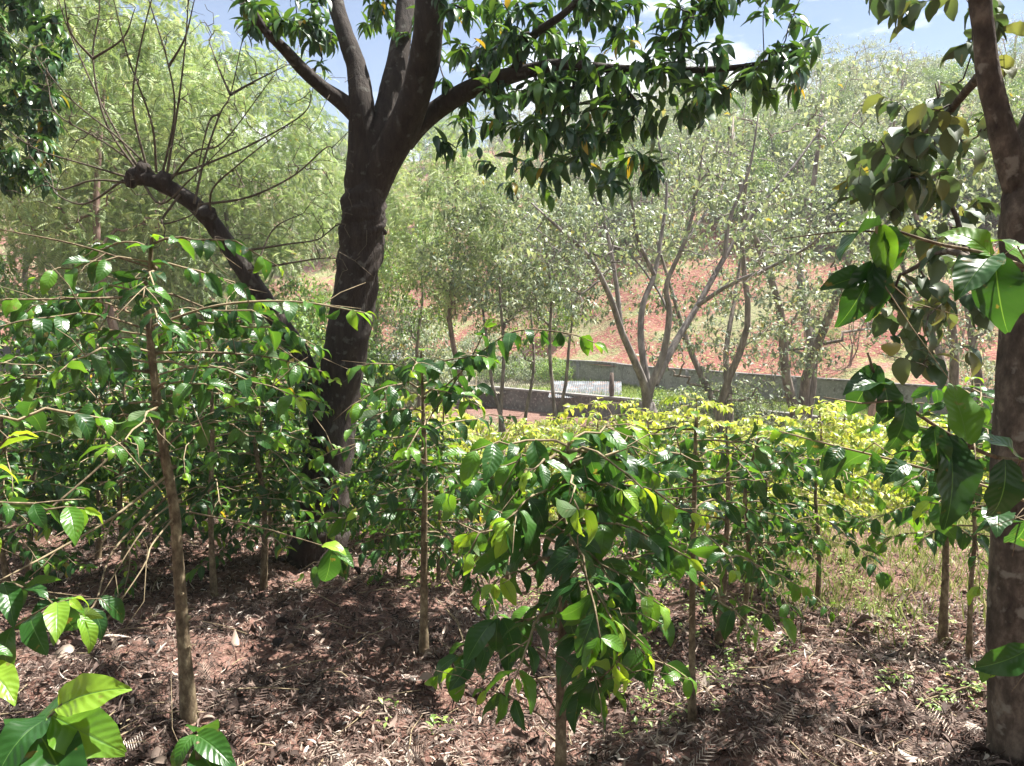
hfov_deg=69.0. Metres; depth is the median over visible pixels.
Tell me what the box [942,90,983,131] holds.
bare tree
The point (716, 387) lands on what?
shrub
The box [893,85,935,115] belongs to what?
slender tree
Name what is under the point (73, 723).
coffee plant
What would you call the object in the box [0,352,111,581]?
coffee plant
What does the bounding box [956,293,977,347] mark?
bare tree
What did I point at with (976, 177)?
leafy tree
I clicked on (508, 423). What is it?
coffee bush
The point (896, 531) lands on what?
grass
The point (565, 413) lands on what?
coffee bush
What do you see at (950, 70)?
leafy tree
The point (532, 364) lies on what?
slender tree
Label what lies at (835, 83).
slender tree
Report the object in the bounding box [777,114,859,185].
multi stemmed tree
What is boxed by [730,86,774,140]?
leafy tree
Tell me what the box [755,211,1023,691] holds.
coffee plant
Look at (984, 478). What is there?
coffee bush
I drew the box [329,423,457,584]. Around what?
coffee plant
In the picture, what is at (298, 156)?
feathery tree
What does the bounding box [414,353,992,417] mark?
boundary wall
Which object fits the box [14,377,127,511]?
coffee plant
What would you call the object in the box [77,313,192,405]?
leafy tree
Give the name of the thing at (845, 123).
slender tree
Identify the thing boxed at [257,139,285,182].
leafy tree
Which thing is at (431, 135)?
leafy tree
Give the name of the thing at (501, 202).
multi stemmed tree
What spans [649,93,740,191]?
multi stemmed tree
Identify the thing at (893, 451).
coffee bush
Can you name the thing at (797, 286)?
bare tree
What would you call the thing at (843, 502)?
coffee bush
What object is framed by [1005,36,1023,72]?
slender tree
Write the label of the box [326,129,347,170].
leafy tree
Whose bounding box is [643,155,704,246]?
bare tree
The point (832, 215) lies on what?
leafy tree
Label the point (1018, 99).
leafy tree
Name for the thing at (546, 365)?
shrub
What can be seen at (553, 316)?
leafy tree
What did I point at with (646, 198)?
bare tree
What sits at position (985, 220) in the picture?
shrub
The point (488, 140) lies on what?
multi stemmed tree
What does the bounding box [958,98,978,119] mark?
bare tree
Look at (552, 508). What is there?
coffee bush
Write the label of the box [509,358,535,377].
shrub
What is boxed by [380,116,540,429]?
feathery tree
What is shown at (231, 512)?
coffee bush
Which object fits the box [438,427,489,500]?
coffee bush
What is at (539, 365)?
shrub
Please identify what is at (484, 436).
coffee bush
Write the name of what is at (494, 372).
shrub
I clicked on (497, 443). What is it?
coffee bush
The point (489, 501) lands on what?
coffee plant
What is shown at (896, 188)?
shade tree
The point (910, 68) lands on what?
multi stemmed tree
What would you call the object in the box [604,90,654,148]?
multi stemmed tree
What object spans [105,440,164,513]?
coffee bush
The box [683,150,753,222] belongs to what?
leafy tree
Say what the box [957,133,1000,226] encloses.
leafy tree
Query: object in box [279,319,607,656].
coffee plant
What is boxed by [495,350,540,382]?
shrub
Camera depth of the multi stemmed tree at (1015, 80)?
64.88 m
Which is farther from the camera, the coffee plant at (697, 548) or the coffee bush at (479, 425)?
the coffee bush at (479, 425)
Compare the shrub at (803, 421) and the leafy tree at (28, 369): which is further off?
the shrub at (803, 421)
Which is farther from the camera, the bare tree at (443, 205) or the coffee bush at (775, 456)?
the bare tree at (443, 205)
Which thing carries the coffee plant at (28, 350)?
on the ground at (324, 654)
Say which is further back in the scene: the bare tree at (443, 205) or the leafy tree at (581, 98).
the leafy tree at (581, 98)
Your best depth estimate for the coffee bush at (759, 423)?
10.89 m
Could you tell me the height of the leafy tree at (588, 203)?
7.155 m
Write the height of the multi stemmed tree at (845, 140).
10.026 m
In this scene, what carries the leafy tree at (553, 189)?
on the hillside
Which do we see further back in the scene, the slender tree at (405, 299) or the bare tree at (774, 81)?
the bare tree at (774, 81)
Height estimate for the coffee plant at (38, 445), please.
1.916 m
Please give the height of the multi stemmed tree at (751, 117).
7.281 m
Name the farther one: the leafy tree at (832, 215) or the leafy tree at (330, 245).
the leafy tree at (330, 245)
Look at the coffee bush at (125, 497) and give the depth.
11.10 m
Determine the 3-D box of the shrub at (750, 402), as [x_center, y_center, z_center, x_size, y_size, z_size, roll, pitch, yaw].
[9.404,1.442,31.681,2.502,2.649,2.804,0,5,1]
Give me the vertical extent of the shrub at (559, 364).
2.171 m
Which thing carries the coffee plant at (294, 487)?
on the ground at (324, 654)
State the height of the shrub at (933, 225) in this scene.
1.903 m
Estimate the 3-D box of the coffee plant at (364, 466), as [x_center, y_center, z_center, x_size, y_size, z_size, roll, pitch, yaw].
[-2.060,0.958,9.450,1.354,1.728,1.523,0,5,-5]
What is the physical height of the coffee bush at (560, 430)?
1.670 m
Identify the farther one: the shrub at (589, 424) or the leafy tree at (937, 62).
the leafy tree at (937, 62)
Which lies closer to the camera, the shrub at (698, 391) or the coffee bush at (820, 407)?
the coffee bush at (820, 407)
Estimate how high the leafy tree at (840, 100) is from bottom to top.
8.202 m
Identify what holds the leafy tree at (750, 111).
on the hillside
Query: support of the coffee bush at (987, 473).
on the ground at (324, 654)
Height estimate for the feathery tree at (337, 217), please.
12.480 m
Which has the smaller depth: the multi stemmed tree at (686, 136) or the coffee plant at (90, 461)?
the coffee plant at (90, 461)
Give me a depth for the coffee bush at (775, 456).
13.57 m
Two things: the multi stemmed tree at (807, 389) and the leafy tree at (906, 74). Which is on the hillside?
the leafy tree at (906, 74)
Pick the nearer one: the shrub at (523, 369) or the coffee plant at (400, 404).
the coffee plant at (400, 404)
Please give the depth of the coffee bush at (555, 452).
15.27 m
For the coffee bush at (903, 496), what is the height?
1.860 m
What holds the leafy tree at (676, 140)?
on the hillside
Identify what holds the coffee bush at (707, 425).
on the ground at (324, 654)
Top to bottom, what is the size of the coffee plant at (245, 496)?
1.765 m
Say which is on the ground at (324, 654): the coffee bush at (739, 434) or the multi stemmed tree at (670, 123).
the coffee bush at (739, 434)
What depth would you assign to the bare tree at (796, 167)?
59.87 m
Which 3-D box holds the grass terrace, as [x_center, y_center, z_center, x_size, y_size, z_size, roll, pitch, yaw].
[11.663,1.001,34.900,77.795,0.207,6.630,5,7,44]
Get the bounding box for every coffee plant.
[0,229,376,724]
[0,315,124,578]
[0,336,240,598]
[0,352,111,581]
[0,373,76,492]
[0,396,87,552]
[0,398,159,664]
[0,538,131,765]
[3,325,207,559]
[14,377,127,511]
[44,376,155,512]
[92,333,328,596]
[102,357,258,527]
[111,376,228,519]
[149,337,369,589]
[149,374,292,524]
[170,682,235,765]
[173,337,373,565]
[215,373,305,526]
[220,409,305,521]
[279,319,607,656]
[279,359,419,515]
[302,402,386,511]
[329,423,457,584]
[351,400,447,541]
[352,421,462,547]
[364,425,449,535]
[366,427,502,586]
[425,403,745,765]
[428,436,558,580]
[578,436,714,599]
[580,409,811,726]
[621,425,740,549]
[637,434,830,631]
[639,423,850,643]
[698,434,832,608]
[719,444,895,607]
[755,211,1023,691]
[847,414,989,645]
[850,377,994,661]
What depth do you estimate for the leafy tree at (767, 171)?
59.18 m
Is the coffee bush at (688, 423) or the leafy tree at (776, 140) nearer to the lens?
the coffee bush at (688, 423)
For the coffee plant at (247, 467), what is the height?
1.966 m
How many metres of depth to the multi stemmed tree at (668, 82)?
139.31 m
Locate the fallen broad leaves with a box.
[0,514,990,765]
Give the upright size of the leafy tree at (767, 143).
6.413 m
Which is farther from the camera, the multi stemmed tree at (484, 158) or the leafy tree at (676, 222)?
the multi stemmed tree at (484, 158)
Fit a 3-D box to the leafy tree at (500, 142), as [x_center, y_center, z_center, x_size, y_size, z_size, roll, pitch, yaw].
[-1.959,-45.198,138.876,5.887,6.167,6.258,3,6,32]
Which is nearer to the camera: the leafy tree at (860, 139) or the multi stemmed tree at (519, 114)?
the leafy tree at (860, 139)
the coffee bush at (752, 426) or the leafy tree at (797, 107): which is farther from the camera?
the leafy tree at (797, 107)
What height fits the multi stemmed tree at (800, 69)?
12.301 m
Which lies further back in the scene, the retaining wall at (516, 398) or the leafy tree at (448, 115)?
the leafy tree at (448, 115)
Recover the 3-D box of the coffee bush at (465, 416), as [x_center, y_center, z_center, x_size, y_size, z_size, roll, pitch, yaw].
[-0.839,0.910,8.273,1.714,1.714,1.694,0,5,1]
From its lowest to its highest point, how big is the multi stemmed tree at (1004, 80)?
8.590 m
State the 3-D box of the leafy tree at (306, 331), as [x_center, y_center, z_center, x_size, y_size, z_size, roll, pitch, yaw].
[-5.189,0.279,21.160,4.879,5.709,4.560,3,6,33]
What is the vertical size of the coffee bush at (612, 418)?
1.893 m
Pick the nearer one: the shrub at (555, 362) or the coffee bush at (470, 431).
the coffee bush at (470, 431)
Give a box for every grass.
[548,498,989,650]
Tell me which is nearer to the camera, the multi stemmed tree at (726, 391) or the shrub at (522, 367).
the multi stemmed tree at (726, 391)
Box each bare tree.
[407,139,437,182]
[428,174,460,238]
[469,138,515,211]
[529,167,586,208]
[559,158,635,260]
[609,159,658,245]
[614,154,680,256]
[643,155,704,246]
[694,142,760,229]
[706,107,771,162]
[735,45,775,96]
[741,147,788,195]
[769,132,835,212]
[777,266,819,317]
[781,146,827,183]
[787,62,833,104]
[789,288,834,344]
[813,101,874,143]
[821,55,885,99]
[828,74,883,114]
[831,308,872,364]
[880,42,933,105]
[903,90,968,116]
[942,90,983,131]
[951,87,1018,128]
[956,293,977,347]
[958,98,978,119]
[997,12,1023,81]
[997,13,1023,83]
[1004,50,1023,85]
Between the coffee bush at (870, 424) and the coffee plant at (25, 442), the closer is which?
the coffee plant at (25, 442)
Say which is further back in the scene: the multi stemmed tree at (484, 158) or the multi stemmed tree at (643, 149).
the multi stemmed tree at (484, 158)
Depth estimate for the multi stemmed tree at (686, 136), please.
69.34 m
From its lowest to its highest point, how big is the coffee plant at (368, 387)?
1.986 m
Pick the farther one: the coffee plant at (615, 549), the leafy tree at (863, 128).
the leafy tree at (863, 128)
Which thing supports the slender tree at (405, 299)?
on the ground at (324, 654)
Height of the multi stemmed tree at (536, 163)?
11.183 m
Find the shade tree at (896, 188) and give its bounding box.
[826,0,1023,765]
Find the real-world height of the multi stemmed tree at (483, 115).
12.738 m
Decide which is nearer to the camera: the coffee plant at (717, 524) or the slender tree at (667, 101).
the coffee plant at (717, 524)
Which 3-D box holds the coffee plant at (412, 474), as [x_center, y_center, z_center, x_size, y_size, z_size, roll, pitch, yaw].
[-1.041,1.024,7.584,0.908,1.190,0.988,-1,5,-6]
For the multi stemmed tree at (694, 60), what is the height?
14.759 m
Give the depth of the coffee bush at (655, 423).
8.32 m
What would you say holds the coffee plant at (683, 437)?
on the ground at (324, 654)
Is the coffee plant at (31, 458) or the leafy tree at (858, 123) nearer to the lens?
the coffee plant at (31, 458)
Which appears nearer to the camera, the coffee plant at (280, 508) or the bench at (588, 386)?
the coffee plant at (280, 508)
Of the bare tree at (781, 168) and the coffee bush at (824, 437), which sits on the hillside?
the bare tree at (781, 168)
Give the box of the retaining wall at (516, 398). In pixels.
[426,382,946,438]
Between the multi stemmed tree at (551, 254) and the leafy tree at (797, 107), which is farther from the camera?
the leafy tree at (797, 107)
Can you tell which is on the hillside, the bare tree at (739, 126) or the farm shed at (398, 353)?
the bare tree at (739, 126)
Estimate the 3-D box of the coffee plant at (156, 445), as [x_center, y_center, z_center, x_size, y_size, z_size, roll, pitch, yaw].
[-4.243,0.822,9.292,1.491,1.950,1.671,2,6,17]
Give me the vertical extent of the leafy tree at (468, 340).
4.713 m
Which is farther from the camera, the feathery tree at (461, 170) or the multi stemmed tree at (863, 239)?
the multi stemmed tree at (863, 239)
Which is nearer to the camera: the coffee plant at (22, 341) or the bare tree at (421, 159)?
the coffee plant at (22, 341)
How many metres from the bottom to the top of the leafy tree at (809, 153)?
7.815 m
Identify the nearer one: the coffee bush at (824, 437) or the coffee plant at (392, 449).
the coffee plant at (392, 449)
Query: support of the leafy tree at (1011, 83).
on the hillside
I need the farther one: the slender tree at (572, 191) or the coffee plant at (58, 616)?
the slender tree at (572, 191)
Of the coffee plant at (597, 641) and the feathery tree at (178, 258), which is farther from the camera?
the feathery tree at (178, 258)
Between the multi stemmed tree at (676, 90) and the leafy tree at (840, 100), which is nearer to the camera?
the leafy tree at (840, 100)
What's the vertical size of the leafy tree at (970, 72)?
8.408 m
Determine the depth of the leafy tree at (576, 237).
64.82 m
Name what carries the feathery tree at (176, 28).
on the ground at (324, 654)
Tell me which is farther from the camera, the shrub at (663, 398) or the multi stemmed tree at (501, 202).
the multi stemmed tree at (501, 202)
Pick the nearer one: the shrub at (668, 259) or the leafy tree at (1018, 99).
the shrub at (668, 259)
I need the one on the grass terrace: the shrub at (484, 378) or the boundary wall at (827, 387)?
the shrub at (484, 378)
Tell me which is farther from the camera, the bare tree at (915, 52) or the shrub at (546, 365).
the bare tree at (915, 52)
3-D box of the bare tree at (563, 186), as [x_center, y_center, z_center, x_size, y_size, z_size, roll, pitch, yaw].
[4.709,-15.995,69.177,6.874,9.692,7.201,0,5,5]
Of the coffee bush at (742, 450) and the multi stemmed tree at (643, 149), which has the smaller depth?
the coffee bush at (742, 450)
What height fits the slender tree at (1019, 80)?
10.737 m
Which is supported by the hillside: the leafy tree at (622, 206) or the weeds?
the leafy tree at (622, 206)
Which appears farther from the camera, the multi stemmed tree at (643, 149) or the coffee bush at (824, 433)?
the multi stemmed tree at (643, 149)
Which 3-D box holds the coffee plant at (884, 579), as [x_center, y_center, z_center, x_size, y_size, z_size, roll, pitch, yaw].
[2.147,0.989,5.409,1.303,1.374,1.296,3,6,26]
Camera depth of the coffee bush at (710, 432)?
22.23 m
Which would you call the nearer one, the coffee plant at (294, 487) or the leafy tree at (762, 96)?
the coffee plant at (294, 487)
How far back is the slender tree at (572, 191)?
22.36 m
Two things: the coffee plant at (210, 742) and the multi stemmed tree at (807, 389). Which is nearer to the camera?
the coffee plant at (210, 742)
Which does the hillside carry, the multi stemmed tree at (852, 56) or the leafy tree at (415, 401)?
the multi stemmed tree at (852, 56)
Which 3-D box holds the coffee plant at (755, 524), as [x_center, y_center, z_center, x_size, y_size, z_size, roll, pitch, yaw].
[1.307,0.904,4.238,1.137,1.357,1.052,3,6,25]
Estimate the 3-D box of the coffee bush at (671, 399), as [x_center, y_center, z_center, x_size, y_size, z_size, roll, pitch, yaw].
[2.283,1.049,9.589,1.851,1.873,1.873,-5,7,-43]
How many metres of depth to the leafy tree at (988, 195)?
48.25 m
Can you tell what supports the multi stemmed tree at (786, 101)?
on the hillside
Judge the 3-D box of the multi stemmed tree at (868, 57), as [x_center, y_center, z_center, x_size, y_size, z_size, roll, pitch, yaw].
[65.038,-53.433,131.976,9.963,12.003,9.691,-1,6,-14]
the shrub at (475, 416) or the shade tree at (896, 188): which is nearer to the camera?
the shade tree at (896, 188)
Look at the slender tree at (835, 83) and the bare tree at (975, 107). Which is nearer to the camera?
the bare tree at (975, 107)
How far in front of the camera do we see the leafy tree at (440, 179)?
97.61 m
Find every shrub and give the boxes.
[432,346,461,373]
[472,412,497,435]
[473,363,499,382]
[475,359,511,380]
[491,421,520,438]
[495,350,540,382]
[498,360,524,379]
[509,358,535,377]
[519,419,574,453]
[524,357,554,377]
[529,356,555,372]
[535,356,565,379]
[535,362,560,383]
[542,356,573,380]
[550,417,627,443]
[553,358,573,380]
[625,386,684,424]
[652,245,676,264]
[653,390,711,430]
[661,183,689,207]
[679,387,745,429]
[680,395,743,434]
[681,379,764,420]
[681,384,732,424]
[708,391,763,434]
[733,230,771,256]
[733,399,785,434]
[733,402,758,425]
[778,414,832,437]
[827,327,841,338]
[927,217,941,234]
[945,352,995,388]
[977,211,993,226]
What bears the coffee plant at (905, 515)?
on the ground at (324, 654)
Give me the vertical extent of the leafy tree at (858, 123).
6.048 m
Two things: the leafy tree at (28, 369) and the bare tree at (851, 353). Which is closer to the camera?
the leafy tree at (28, 369)
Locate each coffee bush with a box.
[70,432,161,517]
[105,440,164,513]
[182,416,292,518]
[376,389,506,527]
[403,411,489,523]
[418,404,507,522]
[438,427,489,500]
[472,431,495,495]
[480,418,561,521]
[484,435,527,502]
[494,419,536,440]
[499,428,544,454]
[508,425,542,442]
[517,414,585,503]
[533,439,593,498]
[541,424,576,445]
[545,397,649,519]
[550,434,611,512]
[569,420,606,431]
[589,407,704,520]
[609,417,660,461]
[637,393,747,520]
[641,412,736,512]
[687,425,720,470]
[688,419,716,435]
[704,412,819,518]
[706,426,738,450]
[721,435,769,507]
[722,424,770,497]
[732,421,754,445]
[735,427,839,511]
[744,418,771,437]
[754,427,811,511]
[758,450,869,550]
[767,396,872,520]
[781,399,903,514]
[809,424,888,502]
[812,429,831,442]
[822,419,923,512]
[825,418,910,516]
[853,415,890,446]
[869,428,923,491]
[876,412,983,513]
[888,417,983,517]
[975,448,990,505]
[980,449,990,502]
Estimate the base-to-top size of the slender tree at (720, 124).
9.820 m
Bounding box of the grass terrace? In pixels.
[449,376,942,426]
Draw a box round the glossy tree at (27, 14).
[0,0,74,200]
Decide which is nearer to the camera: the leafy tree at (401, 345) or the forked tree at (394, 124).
the forked tree at (394, 124)
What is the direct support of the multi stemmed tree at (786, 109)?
on the hillside
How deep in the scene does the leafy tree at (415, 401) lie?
37.10 m
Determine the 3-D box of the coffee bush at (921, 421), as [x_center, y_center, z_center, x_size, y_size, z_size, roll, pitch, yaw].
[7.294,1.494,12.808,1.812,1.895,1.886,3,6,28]
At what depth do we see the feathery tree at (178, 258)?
21.63 m
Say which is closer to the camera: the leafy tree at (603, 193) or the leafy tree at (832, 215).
the leafy tree at (832, 215)
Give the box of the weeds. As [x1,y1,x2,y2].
[377,529,989,733]
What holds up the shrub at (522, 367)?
on the grass terrace
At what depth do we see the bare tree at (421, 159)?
119.51 m
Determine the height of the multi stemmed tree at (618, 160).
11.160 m
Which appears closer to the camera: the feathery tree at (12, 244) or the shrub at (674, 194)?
the feathery tree at (12, 244)
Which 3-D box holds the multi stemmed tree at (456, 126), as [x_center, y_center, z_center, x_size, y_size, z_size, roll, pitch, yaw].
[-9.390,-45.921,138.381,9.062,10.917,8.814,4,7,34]
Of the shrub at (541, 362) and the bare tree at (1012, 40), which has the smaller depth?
the shrub at (541, 362)
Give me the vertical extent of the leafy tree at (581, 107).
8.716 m
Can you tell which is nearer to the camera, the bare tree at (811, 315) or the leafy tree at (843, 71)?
the bare tree at (811, 315)
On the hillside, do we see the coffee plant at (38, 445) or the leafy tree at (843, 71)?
the leafy tree at (843, 71)
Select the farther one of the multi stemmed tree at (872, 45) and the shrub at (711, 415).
the multi stemmed tree at (872, 45)
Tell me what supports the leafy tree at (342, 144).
on the hillside
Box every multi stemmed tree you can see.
[442,104,483,161]
[447,135,509,204]
[460,194,517,268]
[464,149,500,175]
[470,92,524,158]
[474,181,525,228]
[479,90,534,154]
[494,100,827,451]
[509,138,582,210]
[530,193,571,271]
[551,151,637,249]
[569,121,647,191]
[588,140,871,450]
[597,144,658,198]
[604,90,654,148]
[629,49,996,425]
[648,57,695,107]
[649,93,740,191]
[653,125,715,206]
[665,87,733,146]
[666,96,719,140]
[675,45,728,95]
[738,107,779,143]
[741,87,830,190]
[767,110,838,162]
[769,82,810,122]
[773,45,826,101]
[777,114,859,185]
[798,72,1023,489]
[804,34,869,111]
[828,113,937,224]
[829,51,930,128]
[831,163,890,245]
[835,67,941,136]
[844,32,905,92]
[852,45,906,96]
[968,58,1023,116]
[1006,65,1023,102]
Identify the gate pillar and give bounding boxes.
[867,398,881,425]
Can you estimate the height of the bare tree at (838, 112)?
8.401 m
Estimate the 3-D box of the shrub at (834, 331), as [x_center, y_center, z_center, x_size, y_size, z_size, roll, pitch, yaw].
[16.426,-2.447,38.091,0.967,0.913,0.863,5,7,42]
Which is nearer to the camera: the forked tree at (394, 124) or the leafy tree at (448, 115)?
the forked tree at (394, 124)
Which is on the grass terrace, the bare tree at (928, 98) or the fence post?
the fence post
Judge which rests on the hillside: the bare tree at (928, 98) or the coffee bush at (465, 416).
the bare tree at (928, 98)
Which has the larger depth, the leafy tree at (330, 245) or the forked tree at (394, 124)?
the leafy tree at (330, 245)
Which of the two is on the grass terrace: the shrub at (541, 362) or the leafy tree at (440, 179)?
the shrub at (541, 362)
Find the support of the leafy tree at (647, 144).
on the hillside
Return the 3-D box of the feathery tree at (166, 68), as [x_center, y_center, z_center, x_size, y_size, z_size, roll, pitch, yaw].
[-14.949,-5.666,29.782,11.104,17.610,10.266,3,6,33]
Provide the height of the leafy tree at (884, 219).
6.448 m
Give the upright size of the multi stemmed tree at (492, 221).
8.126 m
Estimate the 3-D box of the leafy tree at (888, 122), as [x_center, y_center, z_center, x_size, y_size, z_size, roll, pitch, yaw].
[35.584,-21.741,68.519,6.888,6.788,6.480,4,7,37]
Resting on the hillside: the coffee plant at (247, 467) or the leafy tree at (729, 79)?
the leafy tree at (729, 79)
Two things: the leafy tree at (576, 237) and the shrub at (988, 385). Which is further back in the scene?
the leafy tree at (576, 237)
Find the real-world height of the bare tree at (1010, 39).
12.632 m
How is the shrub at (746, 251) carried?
on the hillside
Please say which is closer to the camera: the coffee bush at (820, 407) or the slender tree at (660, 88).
the coffee bush at (820, 407)
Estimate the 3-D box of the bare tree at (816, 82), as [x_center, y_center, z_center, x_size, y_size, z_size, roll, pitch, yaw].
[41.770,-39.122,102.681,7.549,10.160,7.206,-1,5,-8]
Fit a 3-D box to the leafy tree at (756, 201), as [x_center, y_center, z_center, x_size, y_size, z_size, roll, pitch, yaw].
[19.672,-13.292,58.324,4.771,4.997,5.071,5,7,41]
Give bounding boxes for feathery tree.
[0,0,152,230]
[0,0,268,431]
[0,6,189,410]
[2,10,264,378]
[12,49,305,382]
[58,6,347,360]
[135,20,347,364]
[302,162,451,421]
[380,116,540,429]
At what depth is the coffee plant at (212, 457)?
5.16 m
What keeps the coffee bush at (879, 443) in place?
on the ground at (324, 654)
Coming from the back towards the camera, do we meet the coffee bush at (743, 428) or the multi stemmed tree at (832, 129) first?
the multi stemmed tree at (832, 129)
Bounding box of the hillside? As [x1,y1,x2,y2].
[0,97,998,388]
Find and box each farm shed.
[363,351,416,398]
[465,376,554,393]
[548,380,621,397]
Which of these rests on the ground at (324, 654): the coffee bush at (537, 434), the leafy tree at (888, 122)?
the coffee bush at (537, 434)
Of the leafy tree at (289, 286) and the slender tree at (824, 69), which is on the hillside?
the slender tree at (824, 69)
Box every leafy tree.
[0,255,100,406]
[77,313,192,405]
[212,271,363,427]
[236,292,411,433]
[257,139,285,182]
[286,178,307,216]
[290,212,338,255]
[319,128,347,168]
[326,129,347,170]
[362,296,471,413]
[406,361,457,413]
[413,119,457,167]
[425,163,463,204]
[428,110,468,145]
[445,328,501,375]
[488,134,514,151]
[526,176,583,220]
[533,287,585,339]
[541,203,592,257]
[550,82,589,123]
[553,197,624,270]
[578,97,611,129]
[584,151,664,247]
[604,130,683,200]
[607,194,660,246]
[629,203,685,256]
[635,103,659,127]
[648,126,686,187]
[658,122,708,190]
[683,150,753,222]
[706,149,779,224]
[719,102,785,168]
[723,76,748,120]
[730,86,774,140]
[734,78,777,109]
[735,183,793,237]
[744,137,787,188]
[750,178,831,252]
[758,115,827,187]
[776,106,827,144]
[780,94,817,118]
[786,122,852,204]
[804,128,880,232]
[806,177,849,237]
[809,88,863,127]
[812,126,880,179]
[822,56,866,98]
[829,110,880,132]
[843,201,933,236]
[873,108,908,135]
[889,64,927,106]
[899,50,964,96]
[909,64,952,101]
[925,63,967,94]
[931,116,1001,216]
[939,158,1001,222]
[941,57,978,119]
[953,102,982,127]
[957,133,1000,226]
[975,74,1023,117]
[1011,88,1023,117]
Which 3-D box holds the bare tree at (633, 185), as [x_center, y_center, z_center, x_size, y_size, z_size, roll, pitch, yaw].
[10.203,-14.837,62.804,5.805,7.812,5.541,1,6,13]
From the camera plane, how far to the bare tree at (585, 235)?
60.20 m
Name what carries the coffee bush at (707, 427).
on the ground at (324, 654)
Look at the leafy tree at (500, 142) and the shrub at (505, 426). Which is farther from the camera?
the leafy tree at (500, 142)
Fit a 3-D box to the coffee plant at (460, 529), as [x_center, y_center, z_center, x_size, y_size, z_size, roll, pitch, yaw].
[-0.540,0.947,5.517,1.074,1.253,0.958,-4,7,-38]
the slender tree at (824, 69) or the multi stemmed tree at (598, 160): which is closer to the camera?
the multi stemmed tree at (598, 160)
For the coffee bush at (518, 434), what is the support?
on the ground at (324, 654)
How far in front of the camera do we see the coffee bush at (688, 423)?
12.29 m
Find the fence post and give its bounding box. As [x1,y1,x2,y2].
[609,373,614,396]
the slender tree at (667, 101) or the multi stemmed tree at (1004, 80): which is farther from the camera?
the slender tree at (667, 101)
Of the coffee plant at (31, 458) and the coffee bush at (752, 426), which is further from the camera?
the coffee bush at (752, 426)
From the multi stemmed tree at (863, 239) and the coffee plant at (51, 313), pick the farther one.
the multi stemmed tree at (863, 239)
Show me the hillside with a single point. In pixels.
(616, 347)
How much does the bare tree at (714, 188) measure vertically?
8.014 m
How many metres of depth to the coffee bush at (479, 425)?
9.45 m
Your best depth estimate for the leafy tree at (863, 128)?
58.34 m
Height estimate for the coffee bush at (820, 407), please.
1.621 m
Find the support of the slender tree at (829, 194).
on the hillside
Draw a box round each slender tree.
[376,204,470,419]
[404,162,594,453]
[462,247,591,425]
[479,178,644,445]
[644,85,661,104]
[656,89,681,120]
[684,104,737,151]
[759,86,784,118]
[794,154,850,258]
[810,58,834,84]
[813,75,854,120]
[825,65,885,132]
[829,113,866,133]
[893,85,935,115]
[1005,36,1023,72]
[1006,68,1023,121]
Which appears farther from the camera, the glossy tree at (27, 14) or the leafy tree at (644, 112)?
the leafy tree at (644, 112)
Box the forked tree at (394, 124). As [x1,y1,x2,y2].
[0,0,830,569]
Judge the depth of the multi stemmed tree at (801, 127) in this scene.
65.50 m
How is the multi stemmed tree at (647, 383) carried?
on the ground at (324, 654)
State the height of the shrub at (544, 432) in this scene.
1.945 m
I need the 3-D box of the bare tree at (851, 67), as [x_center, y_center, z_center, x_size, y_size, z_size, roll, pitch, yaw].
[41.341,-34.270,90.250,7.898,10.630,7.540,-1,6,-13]
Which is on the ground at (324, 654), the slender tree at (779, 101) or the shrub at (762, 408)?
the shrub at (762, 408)
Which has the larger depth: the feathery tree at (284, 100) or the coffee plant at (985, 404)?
the feathery tree at (284, 100)
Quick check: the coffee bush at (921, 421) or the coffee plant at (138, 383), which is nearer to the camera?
the coffee plant at (138, 383)
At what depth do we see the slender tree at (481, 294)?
21.50 m
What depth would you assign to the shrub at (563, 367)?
46.69 m
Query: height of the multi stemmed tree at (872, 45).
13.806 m
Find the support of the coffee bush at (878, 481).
on the ground at (324, 654)
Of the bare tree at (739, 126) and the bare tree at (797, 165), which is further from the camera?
the bare tree at (739, 126)
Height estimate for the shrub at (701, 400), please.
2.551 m
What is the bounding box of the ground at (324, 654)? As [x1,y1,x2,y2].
[0,346,1003,765]
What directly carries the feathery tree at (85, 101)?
on the ground at (324, 654)
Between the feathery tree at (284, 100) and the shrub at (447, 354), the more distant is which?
the shrub at (447, 354)
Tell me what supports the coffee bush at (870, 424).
on the ground at (324, 654)
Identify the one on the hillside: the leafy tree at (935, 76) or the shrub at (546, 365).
the leafy tree at (935, 76)
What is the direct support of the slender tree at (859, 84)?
on the hillside
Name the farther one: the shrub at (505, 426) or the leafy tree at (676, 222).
the leafy tree at (676, 222)
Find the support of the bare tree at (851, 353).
on the hillside
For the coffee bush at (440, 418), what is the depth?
10.97 m

